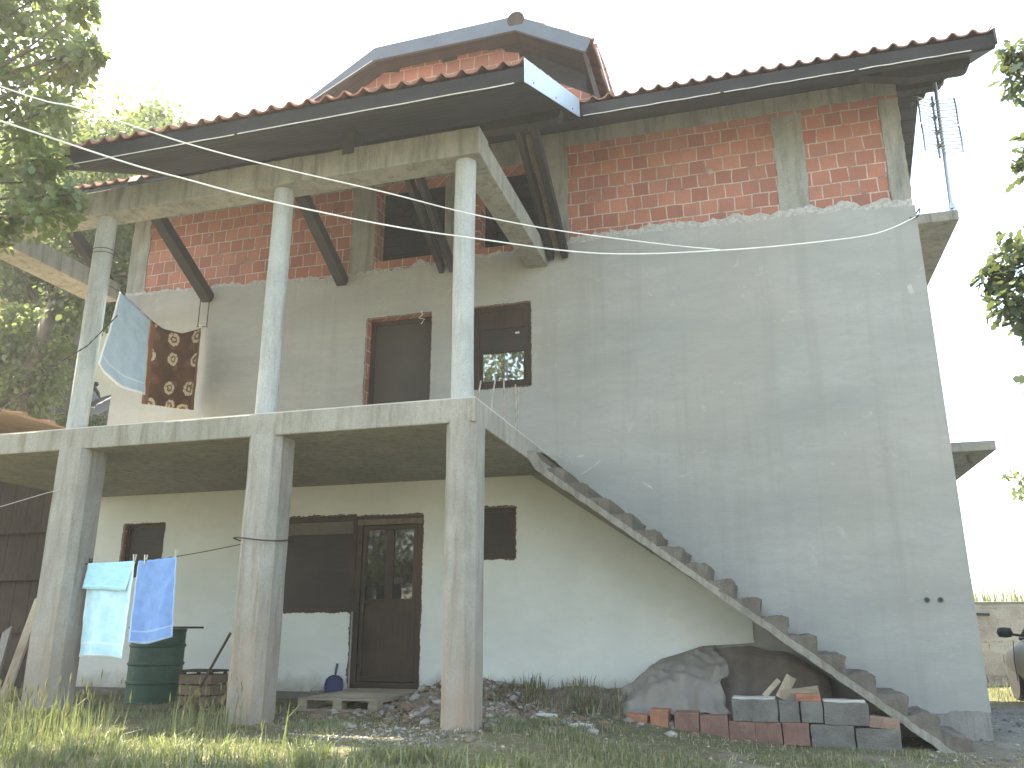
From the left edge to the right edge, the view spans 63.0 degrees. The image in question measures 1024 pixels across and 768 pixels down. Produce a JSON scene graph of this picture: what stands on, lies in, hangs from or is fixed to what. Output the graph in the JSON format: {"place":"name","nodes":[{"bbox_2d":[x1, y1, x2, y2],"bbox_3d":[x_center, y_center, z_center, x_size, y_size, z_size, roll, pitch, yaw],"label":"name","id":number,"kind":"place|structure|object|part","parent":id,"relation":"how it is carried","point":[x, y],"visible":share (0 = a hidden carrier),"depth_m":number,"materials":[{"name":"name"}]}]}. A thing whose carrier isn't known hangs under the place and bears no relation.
{"place":"outdoors","nodes":[
{"label":"outdoors","id":0,"kind":"place"},
{"bbox_2d":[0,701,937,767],"bbox_3d":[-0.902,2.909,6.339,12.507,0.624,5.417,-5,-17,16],"label":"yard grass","id":1,"kind":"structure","parent":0,"point":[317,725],"depth_m":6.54,"materials":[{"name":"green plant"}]},
{"bbox_2d":[0,685,1023,767],"bbox_3d":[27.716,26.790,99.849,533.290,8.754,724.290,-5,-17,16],"label":"ground","id":2,"kind":"structure","parent":0,"point":[1003,748],"depth_m":7.14,"materials":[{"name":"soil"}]},
{"bbox_2d":[0,626,12,673],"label":"leaning board","id":3,"kind":"object","parent":2,"relation":"on","point":[5,638],"visible":1,"depth_m":10.17,"materials":[{"name":"grey wood"}]},
{"bbox_2d":[0,598,36,701],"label":"leaning board","id":4,"kind":"object","parent":2,"relation":"on","point":[17,659],"visible":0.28,"depth_m":10.24,"materials":[{"name":"brown wood"}]},
{"bbox_2d":[0,408,65,687],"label":"plank shed","id":5,"kind":"structure","parent":2,"relation":"on","point":[23,527],"depth_m":12.60,"materials":[{"name":"brown wood"}]},
{"bbox_2d":[0,297,78,419],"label":"broadleaf tree","id":6,"kind":"object","parent":2,"relation":"on","point":[18,327],"visible":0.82,"depth_m":17.19,"materials":[{"name":"green plant"}]},
{"bbox_2d":[0,0,111,256],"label":"plane tree","id":7,"kind":"object","parent":2,"relation":"on","point":[78,60],"visible":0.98,"depth_m":8.60,"materials":[{"name":"green plant"}]},
{"bbox_2d":[0,292,112,415],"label":"neighbour house","id":8,"kind":"structure","parent":2,"relation":"on","point":[105,382],"depth_m":29.45,"materials":[{"name":"ceramic"}]},
{"bbox_2d":[36,382,101,416],"bbox_3d":[-14.489,0.360,27.101,2.215,1.495,4.157,4,-17,-13],"label":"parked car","id":9,"kind":"object","parent":2,"relation":"on","point":[96,394],"visible":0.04,"depth_m":28.35,"materials":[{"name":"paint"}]},
{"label":"windows","id":10,"kind":"part","parent":9,"relation":"part of","materials":[{"name":"glass"}]},
{"bbox_2d":[50,402,106,426],"bbox_3d":[-9.569,2.204,18.464,2.382,3.782,1.506,-5,-17,16],"label":"bush","id":11,"kind":"object","parent":2,"relation":"on","point":[63,421],"visible":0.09,"depth_m":18.61,"materials":[{"name":"plant"}]},
{"bbox_2d":[0,98,159,419],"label":"broadleaf tree","id":12,"kind":"object","parent":2,"relation":"on","point":[23,282],"visible":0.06,"depth_m":19.98,"materials":[{"name":"green plant"}]},
{"bbox_2d":[0,74,190,422],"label":"broadleaf tree","id":13,"kind":"object","parent":2,"relation":"on","point":[124,112],"visible":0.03,"depth_m":25.80,"materials":[{"name":"green plant"}]},
{"bbox_2d":[7,98,188,411],"bbox_3d":[-8.317,-1.087,16.808,5.529,9.608,3.921,-5,-17,16],"label":"broadleaf tree","id":14,"kind":"object","parent":2,"relation":"on","point":[67,304],"visible":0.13,"depth_m":16.88,"materials":[{"name":"green plant"}]},
{"bbox_2d":[90,395,110,424],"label":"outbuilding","id":15,"kind":"structure","parent":2,"relation":"on","point":[101,405],"depth_m":24.45,"materials":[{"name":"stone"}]},
{"bbox_2d":[123,626,203,703],"bbox_3d":[-4.063,3.261,9.709,0.850,0.855,0.624,-5,-17,16],"label":"steel barrel","id":16,"kind":"object","parent":2,"relation":"on","point":[152,676],"visible":0.68,"depth_m":9.49,"materials":[{"name":"green paint"}]},
{"bbox_2d":[0,671,339,755],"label":"seeding grass","id":17,"kind":"structure","parent":2,"relation":"on","point":[21,722],"depth_m":7.06,"materials":[{"name":"green plant"}]},
{"bbox_2d":[175,669,228,707],"bbox_3d":[-3.378,3.313,9.110,0.460,0.380,0.370,-5,-17,16],"label":"wooden crate","id":18,"kind":"object","parent":2,"relation":"on","point":[213,680],"visible":0.77,"depth_m":9.00,"materials":[{"name":"brown wood"}]},
{"bbox_2d":[178,632,231,714],"bbox_3d":[-3.025,2.855,8.171,0.227,0.824,0.827,12,-20,-35],"label":"broom","id":19,"kind":"object","parent":2,"relation":"on","point":[193,701],"visible":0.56,"depth_m":8.24,"materials":[{"name":"wood"}]},
{"bbox_2d":[297,688,417,711],"bbox_3d":[-1.600,3.470,9.198,0.931,0.127,1.517,-5,-17,16],"label":"wooden pallet","id":20,"kind":"object","parent":2,"relation":"on","point":[373,699],"visible":0.84,"depth_m":8.72,"materials":[{"name":"brown wood"}]},
{"bbox_2d":[310,686,324,692],"bbox_3d":[-2.384,3.746,10.234,0.193,0.087,0.146,-5,-17,16],"label":"floor rag","id":21,"kind":"object","parent":20,"relation":"on","point":[317,689],"visible":0.98,"depth_m":10.19,"materials":[{"name":"grey fabric"}]},
{"bbox_2d":[226,722,513,751],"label":"gravel","id":22,"kind":"structure","parent":2,"relation":"on","point":[402,730],"depth_m":6.77,"materials":[{"name":"grey gravel"}]},
{"bbox_2d":[395,678,508,712],"bbox_3d":[-0.595,3.417,9.230,1.300,0.327,2.050,-5,-17,16],"label":"rubble heap","id":23,"kind":"object","parent":2,"relation":"on","point":[421,696],"visible":0.13,"depth_m":8.84,"materials":[{"name":"grey stone"}]},
{"bbox_2d":[0,11,997,752],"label":"unfinished house","id":24,"kind":"structure","parent":2,"relation":"on","point":[460,467],"depth_m":10.03,"materials":[{"name":"concrete"}]},
{"bbox_2d":[0,489,60,506],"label":"thin wire","id":25,"kind":"object","parent":24,"relation":"attached to","point":[28,498],"visible":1,"depth_m":8.86,"materials":[{"name":"metal"}]},
{"bbox_2d":[0,315,117,410],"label":"twisted wire","id":26,"kind":"object","parent":24,"relation":"attached to","point":[57,365],"visible":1,"depth_m":9.29,"materials":[{"name":"metal"}]},
{"bbox_2d":[90,247,114,257],"bbox_3d":[-4.755,-1.515,9.716,0.250,0.082,0.251,-5,-17,16],"label":"wire tie","id":27,"kind":"object","parent":24,"relation":"attached to","point":[102,251],"visible":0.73,"depth_m":9.62,"materials":[{"name":"grey metal"}]},
{"bbox_2d":[124,524,164,576],"bbox_3d":[-5.153,2.350,11.788,0.674,0.724,0.050,-5,-17,16],"label":"window","id":28,"kind":"structure","parent":24,"relation":"in","point":[142,540],"depth_m":11.82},
{"bbox_2d":[110,286,199,333],"bbox_3d":[-4.557,-0.953,10.982,0.110,0.549,2.724,0,-16,1],"label":"clothes line","id":29,"kind":"object","parent":24,"relation":"attached to","point":[150,319],"visible":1,"depth_m":10.65,"materials":[{"name":"fabric"}]},
{"bbox_2d":[98,292,149,394],"bbox_3d":[-4.551,-0.481,9.840,0.077,1.016,1.260,0,-16,-1],"label":"hanging towel","id":30,"kind":"object","parent":29,"relation":"hanging from","point":[122,362],"visible":1,"depth_m":9.90,"materials":[{"name":"fabric"}]},
{"bbox_2d":[141,320,200,409],"bbox_3d":[-4.571,-0.294,11.283,0.068,1.603,1.737,1,-16,-2],"label":"hanging towel","id":31,"kind":"object","parent":29,"relation":"hanging from","point":[172,364],"visible":1,"depth_m":11.20,"materials":[{"name":"brown fabric"}]},
{"bbox_2d":[85,537,293,563],"bbox_3d":[-3.299,1.676,8.364,2.332,0.206,0.458,-5,-17,16],"label":"clothes line","id":32,"kind":"object","parent":24,"relation":"attached to","point":[289,540],"visible":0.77,"depth_m":8.21,"materials":[{"name":"fabric"}]},
{"bbox_2d":[79,561,134,658],"bbox_3d":[-4.096,2.266,8.415,0.612,0.946,0.094,-5,-17,16],"label":"hanging towel","id":33,"kind":"object","parent":32,"relation":"hanging from","point":[107,586],"visible":1,"depth_m":8.42,"materials":[{"name":"teal fabric"}]},
{"bbox_2d":[128,556,176,643],"bbox_3d":[-3.551,2.137,8.282,0.502,0.840,0.079,-5,-17,16],"label":"hanging towel","id":34,"kind":"object","parent":32,"relation":"hanging from","point":[152,617],"visible":1,"depth_m":8.28,"materials":[{"name":"blue fabric"}]},
{"bbox_2d":[196,299,209,326],"bbox_3d":[-4.580,-1.085,12.424,0.182,0.520,0.016,-3,-16,8],"label":"wire loop","id":35,"kind":"object","parent":24,"relation":"hanging from","point":[199,313],"visible":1,"depth_m":12.40,"materials":[{"name":"grey metal"}]},
{"bbox_2d":[283,516,357,610],"bbox_3d":[-2.594,2.360,10.970,1.222,1.200,0.075,-5,-17,16],"label":"window","id":36,"kind":"structure","parent":24,"relation":"in","point":[321,558],"depth_m":10.93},
{"bbox_2d":[324,663,342,691],"bbox_3d":[-2.193,3.632,10.340,0.242,0.336,0.086,-5,-17,16],"label":"dustpan","id":37,"kind":"object","parent":24,"relation":"on","point":[334,683],"visible":0.95,"depth_m":10.32,"materials":[{"name":"blue plastic"}]},
{"bbox_2d":[0,86,719,249],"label":"overhead cable","id":38,"kind":"object","parent":24,"relation":"attached to","point":[340,181],"visible":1,"depth_m":7.31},
{"bbox_2d":[345,515,422,689],"bbox_3d":[-1.561,2.744,10.497,0.970,2.167,0.180,-5,-17,16],"label":"entrance door","id":39,"kind":"structure","parent":24,"relation":"in","point":[387,592],"depth_m":10.53,"materials":[{"name":"brown wood"}]},
{"bbox_2d":[368,317,430,404],"bbox_3d":[-1.509,0.111,11.433,0.952,2.085,0.080,-5,-17,16],"label":"balcony door","id":40,"kind":"structure","parent":24,"relation":"in","point":[400,349],"depth_m":11.56,"materials":[{"name":"brown wood"}]},
{"bbox_2d":[0,120,915,254],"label":"overhead cable","id":41,"kind":"object","parent":24,"relation":"attached to","point":[416,229],"visible":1,"depth_m":7.38,"materials":[{"name":"white plastic"}]},
{"bbox_2d":[484,507,514,558],"bbox_3d":[-0.181,1.855,10.384,0.494,0.624,0.070,-5,-17,16],"label":"window","id":42,"kind":"structure","parent":24,"relation":"in","point":[499,523],"depth_m":10.37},
{"bbox_2d":[474,303,530,389],"bbox_3d":[-0.117,-0.485,11.073,0.790,1.140,0.080,-5,-17,16],"label":"window","id":43,"kind":"structure","parent":24,"relation":"in","point":[502,334],"depth_m":11.07,"materials":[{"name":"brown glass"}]},
{"bbox_2d":[916,82,963,210],"bbox_3d":[5.353,-2.986,10.426,0.457,1.835,0.213,1,-16,-3],"label":"television antenna","id":44,"kind":"object","parent":24,"relation":"on","point":[939,146],"visible":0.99,"depth_m":10.46,"materials":[{"name":"metal"}]},
{"bbox_2d":[915,149,936,208],"bbox_3d":[5.111,-2.532,10.364,0.449,0.904,0.048,-1,-16,2],"label":"antenna wire","id":45,"kind":"object","parent":44,"relation":"attached to","point":[923,181],"visible":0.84,"depth_m":10.36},
{"bbox_2d":[5,701,993,767],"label":"pebbles","id":46,"kind":"object","parent":2,"relation":"on","point":[503,746],"visible":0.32,"depth_m":7.07,"materials":[{"name":"stone"}]},
{"bbox_2d":[277,678,737,748],"bbox_3d":[-0.614,3.214,8.235,5.468,0.499,3.416,-5,-17,16],"label":"rubble","id":47,"kind":"object","parent":2,"relation":"on","point":[426,707],"visible":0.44,"depth_m":8.38,"materials":[{"name":"stone"}]},
{"bbox_2d":[432,672,632,718],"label":"weeds","id":48,"kind":"object","parent":2,"relation":"on","point":[590,702],"visible":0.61,"depth_m":8.72,"materials":[{"name":"green plant"}]},
{"bbox_2d":[537,713,556,716],"bbox_3d":[0.330,3.207,8.060,0.221,0.055,0.086,-5,-17,16],"label":"white stone","id":49,"kind":"object","parent":2,"relation":"on","point":[543,714],"visible":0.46,"depth_m":8.03,"materials":[{"name":"stone"}]},
{"bbox_2d":[571,723,593,727],"bbox_3d":[0.625,3.083,7.518,0.221,0.055,0.086,-5,-17,16],"label":"white stone","id":50,"kind":"object","parent":2,"relation":"on","point":[582,724],"visible":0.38,"depth_m":7.49,"materials":[{"name":"stone"}]},
{"bbox_2d":[546,685,623,710],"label":"earth bank","id":51,"kind":"structure","parent":2,"relation":"on","point":[554,693],"depth_m":8.95,"materials":[{"name":"grey gravel"}]},
{"bbox_2d":[626,711,649,723],"bbox_3d":[1.267,3.362,8.297,0.227,0.198,0.260,-7,-18,24],"label":"clay brick","id":52,"kind":"object","parent":2,"relation":"on","point":[639,717],"visible":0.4,"depth_m":8.21,"materials":[{"name":"orange brick"}]},
{"bbox_2d":[650,707,670,727],"bbox_3d":[1.469,3.326,8.246,0.183,0.237,0.257,-5,-17,16],"label":"clay brick","id":53,"kind":"object","parent":2,"relation":"on","point":[660,717],"visible":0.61,"depth_m":8.15,"materials":[{"name":"orange brick"}]},
{"bbox_2d":[612,645,730,714],"bbox_3d":[1.523,3.140,8.862,1.553,0.698,1.000,-5,-17,16],"label":"tarpaulin","id":54,"kind":"object","parent":2,"relation":"on","point":[689,679],"visible":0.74,"depth_m":8.55,"materials":[{"name":"grey plastic"}]},
{"bbox_2d":[669,720,674,728],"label":"concrete block","id":55,"kind":"object","parent":2,"relation":"on","point":[672,723],"depth_m":8.10,"materials":[{"name":"grey concrete"}]},
{"bbox_2d":[674,710,700,731],"bbox_3d":[1.720,3.317,8.171,0.236,0.225,0.260,-5,-17,16],"label":"clay brick","id":56,"kind":"object","parent":2,"relation":"on","point":[686,720],"visible":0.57,"depth_m":8.07,"materials":[{"name":"red brick"}]},
{"bbox_2d":[700,713,728,736],"bbox_3d":[1.964,3.313,8.098,0.270,0.217,0.261,-5,-17,16],"label":"clay brick","id":57,"kind":"object","parent":2,"relation":"on","point":[716,724],"visible":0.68,"depth_m":7.99,"materials":[{"name":"red brick"}]},
{"bbox_2d":[729,719,756,740],"bbox_3d":[2.215,3.325,8.018,0.247,0.190,0.260,-5,-17,16],"label":"clay brick","id":58,"kind":"object","parent":2,"relation":"on","point":[742,729],"visible":0.64,"depth_m":7.91,"materials":[{"name":"red brick"}]},
{"bbox_2d":[731,698,778,721],"bbox_3d":[2.334,3.129,8.031,0.423,0.202,0.254,-5,-17,16],"label":"concrete block","id":59,"kind":"object","parent":58,"relation":"on","point":[756,710],"depth_m":7.92,"materials":[{"name":"grey concrete"}]},
{"bbox_2d":[732,695,775,699],"bbox_3d":[2.335,3.026,8.067,0.400,0.028,0.224,-5,-17,16],"label":"flat block","id":60,"kind":"object","parent":59,"relation":"on","point":[739,697],"depth_m":8.00,"materials":[{"name":"white concrete"}]},
{"bbox_2d":[762,678,780,695],"bbox_3d":[2.526,2.961,8.141,0.192,0.186,0.034,1,-16,-2],"label":"wood offcut","id":61,"kind":"object","parent":60,"relation":"on","point":[772,686],"visible":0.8,"depth_m":8.13,"materials":[{"name":"beige wood"}]},
{"bbox_2d":[755,720,782,743],"bbox_3d":[2.447,3.307,7.953,0.243,0.189,0.263,-5,-17,16],"label":"clay brick","id":62,"kind":"object","parent":2,"relation":"on","point":[768,732],"visible":0.96,"depth_m":7.84,"materials":[{"name":"red brick"}]},
{"bbox_2d":[718,645,833,719],"bbox_3d":[2.720,3.102,8.661,1.123,0.740,0.493,-5,-17,16],"label":"canvas sheet","id":63,"kind":"object","parent":2,"relation":"on","point":[755,671],"visible":0.55,"depth_m":8.74,"materials":[{"name":"fabric"}]},
{"bbox_2d":[782,721,810,745],"bbox_3d":[2.679,3.292,7.889,0.239,0.199,0.260,-5,-17,16],"label":"clay brick","id":64,"kind":"object","parent":2,"relation":"on","point":[797,734],"visible":0.99,"depth_m":7.78,"materials":[{"name":"red brick"}]},
{"bbox_2d":[778,699,799,722],"bbox_3d":[2.634,3.108,7.955,0.183,0.194,0.257,-5,-17,16],"label":"concrete block","id":65,"kind":"object","parent":64,"relation":"on","point":[788,711],"depth_m":7.84,"materials":[{"name":"grey concrete"}]},
{"bbox_2d":[776,674,795,698],"bbox_3d":[2.663,2.952,8.129,0.215,0.253,0.059,3,-16,-10],"label":"wood offcut","id":66,"kind":"object","parent":65,"relation":"on","point":[788,682],"visible":0.8,"depth_m":8.13,"materials":[{"name":"beige wood"}]},
{"bbox_2d":[781,685,819,699],"bbox_3d":[2.773,2.972,8.035,0.354,0.148,0.020,-5,-17,16],"label":"wood offcut","id":67,"kind":"object","parent":65,"relation":"on","point":[788,694],"visible":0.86,"depth_m":8.04,"materials":[{"name":"beige wood"}]},
{"bbox_2d":[809,722,855,748],"bbox_3d":[2.984,3.291,7.797,0.383,0.234,0.255,-5,-17,16],"label":"concrete block","id":68,"kind":"object","parent":2,"relation":"on","point":[823,734],"depth_m":7.69,"materials":[{"name":"grey concrete"}]},
{"bbox_2d":[799,701,822,722],"bbox_3d":[2.826,3.095,7.903,0.205,0.191,0.261,-5,-17,16],"label":"concrete block","id":69,"kind":"object","parent":68,"relation":"on","point":[811,712],"depth_m":7.79,"materials":[{"name":"grey concrete"}]},
{"bbox_2d":[795,693,820,701],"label":"clay brick","id":70,"kind":"object","parent":69,"relation":"on","point":[809,697],"visible":1,"depth_m":7.86,"materials":[{"name":"orange brick"}]},
{"bbox_2d":[821,701,869,725],"bbox_3d":[3.116,3.076,7.819,0.396,0.200,0.258,-5,-17,16],"label":"concrete block","id":71,"kind":"object","parent":68,"relation":"on","point":[852,714],"depth_m":7.70,"materials":[{"name":"grey concrete"}]},
{"bbox_2d":[822,698,864,702],"bbox_3d":[3.113,2.975,7.854,0.378,0.028,0.222,-5,-17,16],"label":"flat block","id":72,"kind":"object","parent":71,"relation":"on","point":[840,700],"depth_m":7.78,"materials":[{"name":"white concrete"}]},
{"bbox_2d":[854,726,902,751],"bbox_3d":[3.360,3.279,7.684,0.386,0.234,0.259,-5,-17,16],"label":"concrete block","id":73,"kind":"object","parent":2,"relation":"on","point":[867,737],"depth_m":7.58,"materials":[{"name":"grey concrete"}]},
{"bbox_2d":[869,713,899,729],"bbox_3d":[3.421,3.117,7.712,0.261,0.123,0.261,-5,-17,16],"label":"clay brick","id":74,"kind":"object","parent":73,"relation":"on","point":[883,721],"visible":0.97,"depth_m":7.60,"materials":[{"name":"brown brick"}]},
{"bbox_2d":[964,38,1023,395],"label":"oak tree","id":75,"kind":"object","parent":2,"relation":"on","point":[1001,281],"visible":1,"depth_m":5.68,"materials":[{"name":"green plant"}]},
{"bbox_2d":[971,571,1023,600],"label":"reed hedge","id":76,"kind":"object","parent":2,"relation":"on","point":[1015,596],"visible":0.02,"depth_m":16.48,"materials":[{"name":"green plant"}]},
{"bbox_2d":[974,601,1023,685],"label":"garden block wall","id":77,"kind":"structure","parent":2,"relation":"on","point":[994,646],"depth_m":15.43,"materials":[{"name":"concrete"}]},
{"bbox_2d":[976,613,989,615],"bbox_3d":[8.768,4.289,15.564,0.222,0.055,0.030,-5,-17,16],"label":"iron bracket","id":78,"kind":"object","parent":77,"relation":"attached to","point":[983,614],"visible":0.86,"depth_m":15.55,"materials":[{"name":"metal"}]},
{"bbox_2d":[996,627,1023,699],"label":"parked car","id":79,"kind":"object","parent":2,"relation":"on","point":[1015,659],"visible":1,"depth_m":12.67,"materials":[{"name":"paint"}]},
{"bbox_2d":[1001,468,1023,504],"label":"broadleaf tree","id":80,"kind":"object","parent":2,"relation":"on","point":[1014,493],"visible":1,"depth_m":22.28,"materials":[{"name":"green plant"}]},
{"bbox_2d":[0,669,1023,702],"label":"yard grass","id":81,"kind":"structure","parent":0,"point":[995,689],"depth_m":13.76,"materials":[{"name":"green plant"}]},
{"bbox_2d":[0,0,1023,600],"label":"sky","id":82,"kind":"structure","parent":0,"point":[222,57],"materials":[{"name":"white"}]},
{"bbox_2d":[701,706,1023,767],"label":"gravel","id":83,"kind":"structure","parent":0,"point":[991,759],"depth_m":7.90,"materials":[{"name":"grey gravel"}]}
]}

